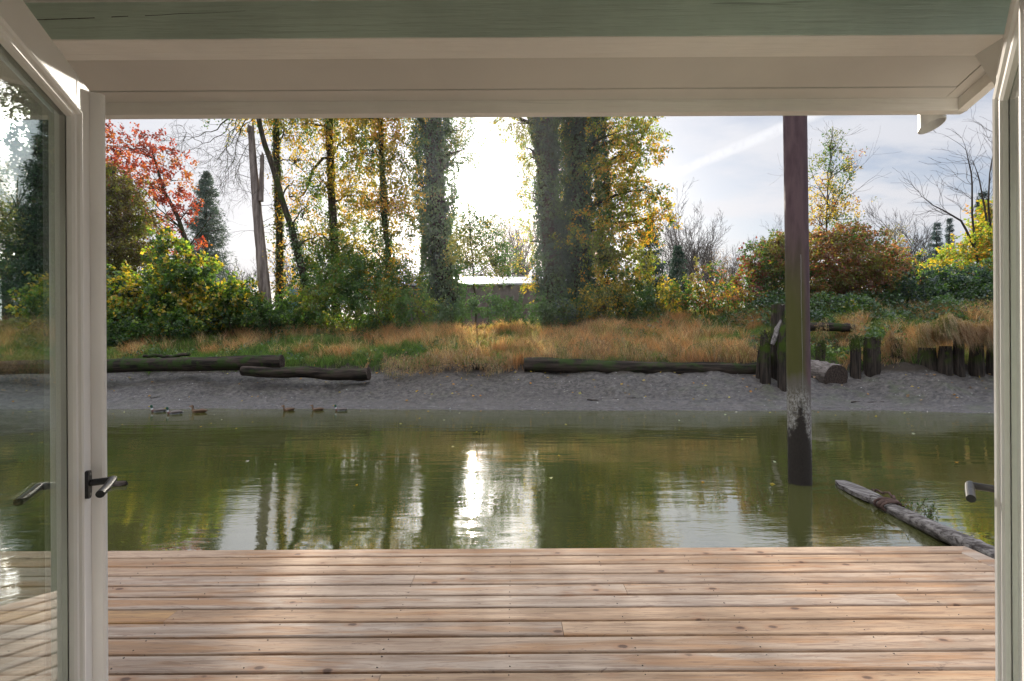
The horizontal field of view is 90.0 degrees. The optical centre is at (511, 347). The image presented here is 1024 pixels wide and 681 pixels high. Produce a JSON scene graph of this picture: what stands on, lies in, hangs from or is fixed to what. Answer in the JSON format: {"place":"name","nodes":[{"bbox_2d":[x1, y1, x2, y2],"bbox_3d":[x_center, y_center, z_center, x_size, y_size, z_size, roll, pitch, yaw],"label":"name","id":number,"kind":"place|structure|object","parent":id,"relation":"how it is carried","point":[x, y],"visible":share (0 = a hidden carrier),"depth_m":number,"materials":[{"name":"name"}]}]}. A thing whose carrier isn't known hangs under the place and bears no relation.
{"place":"outdoors","nodes":[
{"label":"outdoors","id":0,"kind":"place"},
{"bbox_2d":[0,311,993,412],"bbox_3d":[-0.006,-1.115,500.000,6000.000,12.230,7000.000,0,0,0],"label":"ground","id":1,"kind":"structure","parent":0,"point":[212,386],"depth_m":17.70,"materials":[{"name":"grey gravel"}]},
{"bbox_2d":[0,138,41,320],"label":"distant tree","id":2,"kind":"object","parent":1,"relation":"on","point":[5,239],"visible":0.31,"depth_m":76.39,"materials":[{"name":"green plant"}]},
{"bbox_2d":[0,120,48,318],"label":"conifer tree","id":3,"kind":"object","parent":1,"relation":"on","point":[35,260],"visible":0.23,"depth_m":32.59,"materials":[{"name":"green plant"}]},
{"bbox_2d":[0,123,109,236],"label":"distant tree","id":4,"kind":"object","parent":1,"relation":"on","point":[31,148],"depth_m":48.35,"materials":[{"name":"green plant"}]},
{"bbox_2d":[41,159,179,285],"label":"olive green tree","id":5,"kind":"object","parent":1,"relation":"on","point":[119,197],"visible":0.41,"depth_m":27.12,"materials":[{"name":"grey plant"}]},
{"bbox_2d":[4,225,264,346],"bbox_3d":[-17.870,-2.741,24.574,11.810,6.194,4.969,0,0,0],"label":"maple scrub","id":6,"kind":"object","parent":1,"relation":"on","point":[175,288],"visible":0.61,"depth_m":23.77,"materials":[{"name":"green plant"}]},
{"bbox_2d":[0,355,284,374],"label":"fallen log","id":7,"kind":"object","parent":1,"relation":"on","point":[218,363],"visible":0.79,"depth_m":19.24,"materials":[{"name":"brown wood"}]},
{"bbox_2d":[143,353,190,357],"bbox_3d":[-13.689,0.339,20.261,1.768,0.234,0.251,0,0,-6],"label":"half buried log","id":8,"kind":"object","parent":1,"relation":"on","point":[165,356],"visible":0.95,"depth_m":20.21,"materials":[{"name":"brown wood"}]},
{"bbox_2d":[105,119,234,273],"bbox_3d":[-21.400,-7.283,30.704,9.798,13.527,4.929,0,0,0],"label":"maple tree","id":9,"kind":"object","parent":1,"relation":"on","point":[161,188],"visible":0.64,"depth_m":30.89,"materials":[{"name":"red plant"}]},
{"bbox_2d":[106,285,306,347],"bbox_3d":[-14.627,-1.208,24.077,9.444,3.496,3.439,0,0,-20],"label":"green scrub","id":10,"kind":"object","parent":1,"relation":"on","point":[143,328],"visible":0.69,"depth_m":23.67,"materials":[{"name":"green plant"}]},
{"bbox_2d":[183,170,237,296],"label":"conifer tree","id":11,"kind":"object","parent":1,"relation":"on","point":[205,184],"visible":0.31,"depth_m":43.73,"materials":[{"name":"green plant"}]},
{"bbox_2d":[210,255,257,301],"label":"distant tree","id":12,"kind":"object","parent":1,"relation":"on","point":[240,274],"visible":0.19,"depth_m":108.37,"materials":[{"name":"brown plant"}]},
{"bbox_2d":[146,118,347,329],"bbox_3d":[-13.241,-9.096,25.838,9.884,18.108,4.840,0,0,0],"label":"cottonwood tree","id":13,"kind":"object","parent":1,"relation":"on","point":[296,244],"visible":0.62,"depth_m":25.71,"materials":[{"name":"yellow plant"}]},
{"bbox_2d":[204,123,300,331],"bbox_3d":[-12.700,-5.644,25.742,4.811,11.064,2.983,0,0,-25],"label":"dead tree","id":14,"kind":"object","parent":1,"relation":"on","point":[257,194],"visible":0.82,"depth_m":25.34,"materials":[{"name":"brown wood"}]},
{"bbox_2d":[222,118,330,328],"bbox_3d":[-12.400,-9.384,26.619,6.388,18.266,4.718,0,0,0],"label":"cottonwood tree","id":15,"kind":"object","parent":1,"relation":"on","point":[280,248],"visible":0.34,"depth_m":26.39,"materials":[{"name":"yellow plant"}]},
{"bbox_2d":[267,228,315,296],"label":"distant tree","id":16,"kind":"object","parent":1,"relation":"on","point":[287,284],"visible":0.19,"depth_m":115.24,"materials":[{"name":"green plant"}]},
{"bbox_2d":[239,366,370,380],"bbox_3d":[-7.500,0.958,18.619,4.725,0.573,0.523,0,0,2],"label":"fallen log","id":17,"kind":"object","parent":1,"relation":"on","point":[352,374],"visible":1,"depth_m":18.44,"materials":[{"name":"brown wood"}]},
{"bbox_2d":[287,289,328,320],"bbox_3d":[-13.591,-2.312,34.250,1.880,2.834,2.560,0,0,0],"label":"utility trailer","id":18,"kind":"object","parent":1,"relation":"on","point":[294,290],"visible":0.01,"depth_m":33.00,"materials":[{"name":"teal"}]},
{"bbox_2d":[278,118,401,319],"bbox_3d":[-9.747,-9.901,27.378,7.232,19.535,5.068,0,0,15],"label":"cottonwood tree","id":19,"kind":"object","parent":1,"relation":"on","point":[331,149],"visible":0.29,"depth_m":27.19,"materials":[{"name":"yellow plant"}]},
{"bbox_2d":[269,238,442,333],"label":"green undergrowth","id":20,"kind":"object","parent":1,"relation":"on","point":[329,287],"visible":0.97,"depth_m":24.75,"materials":[{"name":"green plant"}]},
{"bbox_2d":[334,118,431,322],"bbox_3d":[-6.993,-9.536,27.254,6.039,19.031,5.658,0,0,0],"label":"cottonwood tree","id":21,"kind":"object","parent":1,"relation":"on","point":[385,205],"visible":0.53,"depth_m":26.74,"materials":[{"name":"yellow plant"}]},
{"bbox_2d":[398,117,490,326],"bbox_3d":[-5.557,-13.819,38.078,7.988,27.422,5.347,0,0,0],"label":"cottonwood tree","id":22,"kind":"object","parent":1,"relation":"on","point":[437,158],"visible":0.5,"depth_m":37.19,"materials":[{"name":"green plant"}]},
{"bbox_2d":[375,277,565,328],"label":"shed","id":23,"kind":"structure","parent":1,"relation":"on","point":[509,291],"depth_m":46.40,"materials":[{"name":"silver metal"}]},
{"bbox_2d":[465,292,541,328],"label":"sliding door","id":24,"kind":"structure","parent":23,"relation":"in","point":[479,321],"depth_m":46.33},
{"bbox_2d":[471,363,488,369],"bbox_3d":[-1.208,0.737,19.450,0.684,0.290,0.323,0,0,0],"label":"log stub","id":25,"kind":"object","parent":1,"relation":"on","point":[477,365],"visible":0.66,"depth_m":19.35,"materials":[{"name":"brown wood"}]},
{"bbox_2d":[440,191,529,325],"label":"sapling","id":26,"kind":"object","parent":1,"relation":"on","point":[471,262],"visible":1,"depth_m":27.31,"materials":[{"name":"green plant"}]},
{"bbox_2d":[12,349,979,401],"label":"fallen leaves","id":27,"kind":"object","parent":1,"relation":"on","point":[907,395],"visible":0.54,"depth_m":18.38,"materials":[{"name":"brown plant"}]},
{"bbox_2d":[0,298,992,370],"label":"dry grass","id":28,"kind":"structure","parent":1,"relation":"on","point":[426,333],"depth_m":22.05,"materials":[{"name":"brown plant"}]},
{"bbox_2d":[0,301,992,375],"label":"green grass","id":29,"kind":"structure","parent":1,"relation":"on","point":[359,357],"depth_m":21.57,"materials":[{"name":"green plant"}]},
{"bbox_2d":[0,282,992,344],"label":"ground cover","id":30,"kind":"object","parent":1,"relation":"on","point":[865,299],"visible":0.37,"depth_m":23.62,"materials":[{"name":"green plant"}]},
{"bbox_2d":[465,210,536,276],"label":"distant tree","id":31,"kind":"object","parent":1,"relation":"on","point":[505,247],"visible":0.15,"depth_m":114.88,"materials":[{"name":"green plant"}]},
{"bbox_2d":[27,367,993,410],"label":"pebbles","id":32,"kind":"object","parent":1,"relation":"on","point":[537,396],"visible":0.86,"depth_m":17.44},
{"bbox_2d":[436,292,587,330],"bbox_3d":[0.064,-1.462,24.675,7.402,2.505,3.052,0,0,0],"label":"ivy mound","id":33,"kind":"object","parent":1,"relation":"on","point":[499,308],"visible":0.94,"depth_m":24.32,"materials":[{"name":"green plant"}]},
{"bbox_2d":[491,178,538,276],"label":"distant tree","id":34,"kind":"object","parent":1,"relation":"on","point":[519,274],"visible":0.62,"depth_m":103.41,"materials":[{"name":"green plant"}]},
{"bbox_2d":[486,117,575,327],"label":"cottonwood tree","id":35,"kind":"object","parent":1,"relation":"on","point":[554,268],"visible":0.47,"depth_m":25.56,"materials":[{"name":"green plant"}]},
{"bbox_2d":[549,116,682,312],"bbox_3d":[4.224,-10.265,26.538,6.827,19.582,7.701,0,0,-24],"label":"cottonwood tree","id":36,"kind":"object","parent":1,"relation":"on","point":[581,208],"visible":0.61,"depth_m":25.76,"materials":[{"name":"green plant"}]},
{"bbox_2d":[562,263,704,325],"bbox_3d":[5.848,-2.341,24.721,7.093,3.304,3.564,0,0,0],"label":"yellow green scrub","id":37,"kind":"object","parent":1,"relation":"on","point":[630,300],"visible":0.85,"depth_m":24.12,"materials":[{"name":"green plant"}]},
{"bbox_2d":[524,357,756,373],"bbox_3d":[4.735,0.724,19.090,8.590,0.755,0.609,0,0,2],"label":"fallen log","id":38,"kind":"object","parent":1,"relation":"on","point":[544,364],"visible":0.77,"depth_m":18.90,"materials":[{"name":"brown wood"}]},
{"bbox_2d":[631,219,669,309],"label":"conifer tree","id":39,"kind":"object","parent":1,"relation":"on","point":[662,266],"visible":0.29,"depth_m":43.62,"materials":[{"name":"green plant"}]},
{"bbox_2d":[665,245,694,309],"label":"conifer tree","id":40,"kind":"object","parent":1,"relation":"on","point":[676,261],"visible":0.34,"depth_m":45.77,"materials":[{"name":"green plant"}]},
{"bbox_2d":[380,310,993,380],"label":"overhanging grass","id":41,"kind":"structure","parent":1,"relation":"on","point":[944,328],"depth_m":18.77,"materials":[{"name":"brown plant"}]},
{"bbox_2d":[657,180,723,302],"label":"distant tree","id":42,"kind":"object","parent":1,"relation":"on","point":[691,267],"visible":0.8,"depth_m":91.27,"materials":[{"name":"green plant"}]},
{"bbox_2d":[652,218,728,294],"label":"distant tree","id":43,"kind":"object","parent":1,"relation":"on","point":[670,257],"visible":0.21,"depth_m":95.39,"materials":[{"name":"green plant"}]},
{"bbox_2d":[690,209,736,300],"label":"distant tree","id":44,"kind":"object","parent":1,"relation":"on","point":[707,279],"visible":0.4,"depth_m":104.00,"materials":[{"name":"grey plant"}]},
{"bbox_2d":[676,256,767,319],"bbox_3d":[9.932,-2.811,24.530,4.361,3.388,2.841,0,0,0],"label":"orange scrub","id":45,"kind":"object","parent":1,"relation":"on","point":[712,303],"visible":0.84,"depth_m":24.21,"materials":[{"name":"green plant"}]},
{"bbox_2d":[716,239,748,305],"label":"distant tree","id":46,"kind":"object","parent":1,"relation":"on","point":[734,271],"visible":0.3,"depth_m":121.89,"materials":[{"name":"grey plant"}]},
{"bbox_2d":[756,346,759,378],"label":"wood piling","id":47,"kind":"object","parent":1,"relation":"on","point":[758,366],"visible":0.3,"depth_m":18.34,"materials":[{"name":"brown wood"}]},
{"bbox_2d":[738,215,783,287],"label":"distant tree","id":48,"kind":"object","parent":1,"relation":"on","point":[765,245],"visible":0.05,"depth_m":114.95,"materials":[{"name":"grey plant"}]},
{"bbox_2d":[760,330,771,384],"bbox_3d":[8.930,0.512,18.000,0.411,2.275,0.425,0,0,0],"label":"wood piling","id":49,"kind":"object","parent":1,"relation":"on","point":[765,362],"visible":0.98,"depth_m":17.88,"materials":[{"name":"brown wood"}]},
{"bbox_2d":[770,303,784,380],"bbox_3d":[9.496,-0.059,18.301,0.468,2.991,0.493,0,0,0],"label":"wood piling","id":50,"kind":"object","parent":1,"relation":"on","point":[777,312],"visible":0.52,"depth_m":18.16,"materials":[{"name":"brown wood"}]},
{"bbox_2d":[727,229,836,308],"bbox_3d":[13.182,-3.643,25.685,5.473,4.813,4.274,0,0,0],"label":"autumn bush","id":51,"kind":"object","parent":1,"relation":"on","point":[748,266],"visible":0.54,"depth_m":24.94,"materials":[{"name":"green plant"}]},
{"bbox_2d":[777,317,786,391],"bbox_3d":[9.358,0.308,17.702,0.367,2.758,0.368,0,0,0],"label":"wood piling","id":52,"kind":"object","parent":1,"relation":"on","point":[781,368],"visible":0.6,"depth_m":17.58,"materials":[{"name":"brown wood"}]},
{"bbox_2d":[770,320,781,344],"bbox_3d":[9.184,-0.508,17.794,0.453,0.899,0.203,0,0,-20],"label":"broken plank","id":53,"kind":"object","parent":52,"relation":"attached to","point":[775,335],"visible":0.99,"depth_m":17.73,"materials":[{"name":"grey wood"}]},
{"bbox_2d":[814,340,826,360],"bbox_3d":[11.635,0.435,19.297,0.450,1.466,0.441,0,0,0],"label":"wood piling","id":54,"kind":"object","parent":1,"relation":"on","point":[820,351],"visible":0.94,"depth_m":19.17,"materials":[{"name":"brown wood"}]},
{"bbox_2d":[811,360,847,383],"bbox_3d":[11.142,0.992,18.926,1.027,1.161,2.173,0,0,-11],"label":"sawn log","id":55,"kind":"object","parent":1,"relation":"on","point":[833,373],"visible":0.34,"depth_m":17.92,"materials":[{"name":"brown wood"}]},
{"bbox_2d":[810,322,854,331],"bbox_3d":[12.489,-0.791,20.817,2.814,0.461,0.420,0,0,3],"label":"old log","id":56,"kind":"object","parent":1,"relation":"on","point":[841,327],"visible":0.45,"depth_m":20.64,"materials":[{"name":"brown wood"}]},
{"bbox_2d":[773,121,901,260],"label":"birch tree","id":57,"kind":"object","parent":1,"relation":"on","point":[832,209],"visible":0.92,"depth_m":27.37,"materials":[{"name":"yellow plant"}]},
{"bbox_2d":[770,218,923,306],"bbox_3d":[16.553,-3.925,25.538,5.547,5.251,6.140,0,0,-44],"label":"autumn bush","id":58,"kind":"object","parent":1,"relation":"on","point":[842,276],"visible":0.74,"depth_m":24.50,"materials":[{"name":"brown plant"}]},
{"bbox_2d":[849,333,862,378],"bbox_3d":[12.224,0.434,18.197,0.436,1.855,0.452,0,0,0],"label":"wood piling","id":59,"kind":"object","parent":1,"relation":"on","point":[855,358],"visible":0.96,"depth_m":18.07,"materials":[{"name":"brown wood"}]},
{"bbox_2d":[862,334,881,376],"bbox_3d":[12.800,0.405,18.198,0.602,1.722,0.583,0,0,0],"label":"wood piling","id":60,"kind":"object","parent":1,"relation":"on","point":[871,357],"visible":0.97,"depth_m":18.02,"materials":[{"name":"brown wood"}]},
{"bbox_2d":[889,337,903,361],"bbox_3d":[13.812,0.398,18.410,0.450,1.534,0.446,0,0,-16],"label":"wood piling","id":61,"kind":"object","parent":1,"relation":"on","point":[898,351],"visible":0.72,"depth_m":18.26,"materials":[{"name":"brown wood"}]},
{"bbox_2d":[856,199,945,278],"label":"distant tree","id":62,"kind":"object","parent":1,"relation":"on","point":[894,232],"visible":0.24,"depth_m":100.50,"materials":[{"name":"grey plant"}]},
{"bbox_2d":[880,210,943,279],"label":"distant tree","id":63,"kind":"object","parent":1,"relation":"on","point":[913,263],"visible":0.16,"depth_m":111.13,"materials":[{"name":"brown plant"}]},
{"bbox_2d":[860,250,992,307],"bbox_3d":[22.028,-2.729,24.623,9.527,3.714,4.376,0,0,0],"label":"bramble bush","id":64,"kind":"object","parent":1,"relation":"on","point":[937,282],"visible":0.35,"depth_m":24.05,"materials":[{"name":"green plant"}]},
{"bbox_2d":[916,347,936,370],"bbox_3d":[14.588,0.466,17.997,0.604,0.913,0.608,0,0,26],"label":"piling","id":65,"kind":"object","parent":1,"relation":"on","point":[928,359],"visible":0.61,"depth_m":17.79,"materials":[{"name":"brown wood"}]},
{"bbox_2d":[926,221,947,286],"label":"conifer tree","id":66,"kind":"object","parent":1,"relation":"on","point":[937,237],"visible":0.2,"depth_m":61.94,"materials":[{"name":"green plant"}]},
{"bbox_2d":[896,107,992,275],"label":"bare tree","id":67,"kind":"object","parent":1,"relation":"on","point":[989,219],"visible":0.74,"depth_m":26.98,"materials":[{"name":"plant"}]},
{"bbox_2d":[942,218,955,259],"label":"conifer tree","id":68,"kind":"object","parent":1,"relation":"on","point":[948,229],"visible":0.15,"depth_m":69.90,"materials":[{"name":"green plant"}]},
{"bbox_2d":[909,196,992,277],"bbox_3d":[25.249,-4.899,27.511,6.909,7.375,4.018,0,0,0],"label":"yellow shrub","id":69,"kind":"object","parent":1,"relation":"on","point":[984,246],"visible":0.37,"depth_m":27.16,"materials":[{"name":"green plant"}]},
{"bbox_2d":[937,339,993,377],"bbox_3d":[16.006,0.483,17.607,2.665,1.630,0.466,0,0,0],"label":"timber bulkhead","id":70,"kind":"object","parent":1,"relation":"on","point":[950,362],"visible":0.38,"depth_m":17.48,"materials":[{"name":"brown wood"}]},
{"bbox_2d":[970,191,991,273],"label":"conifer tree","id":71,"kind":"object","parent":1,"relation":"on","point":[978,202],"visible":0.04,"depth_m":48.01,"materials":[{"name":"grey plant"}]},
{"bbox_2d":[0,408,994,550],"bbox_3d":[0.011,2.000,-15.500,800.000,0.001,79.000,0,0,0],"label":"water","id":72,"kind":"structure","parent":0,"point":[626,479],"depth_m":7.79,"materials":[{"name":"green liquid"}]},
{"bbox_2d":[148,405,165,411],"bbox_3d":[-11.277,1.974,16.310,0.291,0.284,0.470,0,0,44],"label":"mallard duck","id":73,"kind":"object","parent":72,"relation":"on","point":[158,409],"visible":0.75,"depth_m":16.24},
{"bbox_2d":[164,407,183,413],"bbox_3d":[-10.410,1.969,15.773,0.291,0.284,0.470,0,0,40],"label":"mallard duck","id":74,"kind":"object","parent":72,"relation":"on","point":[174,411],"visible":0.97,"depth_m":15.70},
{"bbox_2d":[189,405,207,412],"bbox_3d":[-9.845,1.959,16.106,0.506,0.306,0.313,0,0,26],"label":"mallard duck","id":75,"kind":"object","parent":72,"relation":"on","point":[198,410],"visible":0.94,"depth_m":16.02},
{"bbox_2d":[281,405,294,410],"bbox_3d":[-7.172,1.959,16.413,0.430,0.260,0.266,0,0,-27],"label":"mallard duck","id":76,"kind":"object","parent":72,"relation":"on","point":[287,409],"visible":0.94,"depth_m":16.30},
{"bbox_2d":[310,405,324,410],"bbox_3d":[-6.247,1.958,16.439,0.405,0.245,0.250,0,0,-38],"label":"mallard duck","id":77,"kind":"object","parent":72,"relation":"on","point":[317,409],"visible":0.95,"depth_m":16.39},
{"bbox_2d":[333,404,347,410],"bbox_3d":[-5.461,1.949,16.315,0.430,0.260,0.266,0,0,-34],"label":"mallard duck","id":78,"kind":"object","parent":72,"relation":"on","point":[340,409],"visible":0.93,"depth_m":16.27},
{"bbox_2d":[0,546,994,680],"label":"wooden deck","id":79,"kind":"structure","parent":72,"relation":"on","point":[910,613],"depth_m":2.80,"materials":[{"name":"brown wood"}]},
{"bbox_2d":[0,0,1010,134],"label":"porch roof","id":80,"kind":"structure","parent":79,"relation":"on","point":[932,64],"depth_m":1.76,"materials":[{"name":"beige paint"}]},
{"bbox_3d":[-1.753,-0.610,-1.925,6.500,4.440,5.430,0,0,0],"label":"house","id":81,"kind":"object","parent":79,"relation":"on","visible":0},
{"bbox_2d":[0,0,116,680],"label":"french door","id":82,"kind":"structure","parent":81,"relation":"attached to","point":[79,486],"depth_m":1.34,"materials":[{"name":"beige paint"}]},
{"bbox_2d":[965,0,1023,680],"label":"french door","id":83,"kind":"structure","parent":81,"relation":"attached to","point":[1007,488],"depth_m":1.27,"materials":[{"name":"beige paint"}]},
{"bbox_2d":[783,116,811,485],"bbox_3d":[4.149,-0.682,7.440,0.378,7.964,0.315,0,0,0],"label":"steel pile","id":84,"kind":"object","parent":72,"relation":"in","point":[797,290],"visible":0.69,"depth_m":7.31,"materials":[{"name":"brown"}]},
{"bbox_2d":[835,480,994,558],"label":"driftwood beam","id":85,"kind":"structure","parent":72,"relation":"on","point":[943,533],"depth_m":5.42,"materials":[{"name":"grey wood"}]},
{"bbox_2d":[871,489,904,511],"bbox_3d":[4.671,1.903,6.498,0.296,0.155,0.923,0,0,21],"label":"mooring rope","id":86,"kind":"object","parent":85,"relation":"attached to","point":[881,502],"visible":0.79,"depth_m":6.18,"materials":[{"name":"brown fabric"}]},
{"bbox_2d":[900,493,940,520],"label":"water weed","id":87,"kind":"object","parent":85,"relation":"on","point":[930,515],"visible":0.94,"depth_m":5.68,"materials":[{"name":"green plant"}]},
{"bbox_2d":[0,87,994,319],"label":"sky","id":88,"kind":"structure","parent":0,"point":[735,162],"materials":[{"name":"white"}]},
{"bbox_2d":[113,411,957,486],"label":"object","id":89,"kind":"object","parent":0,"point":[120,483],"depth_m":7.51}
]}

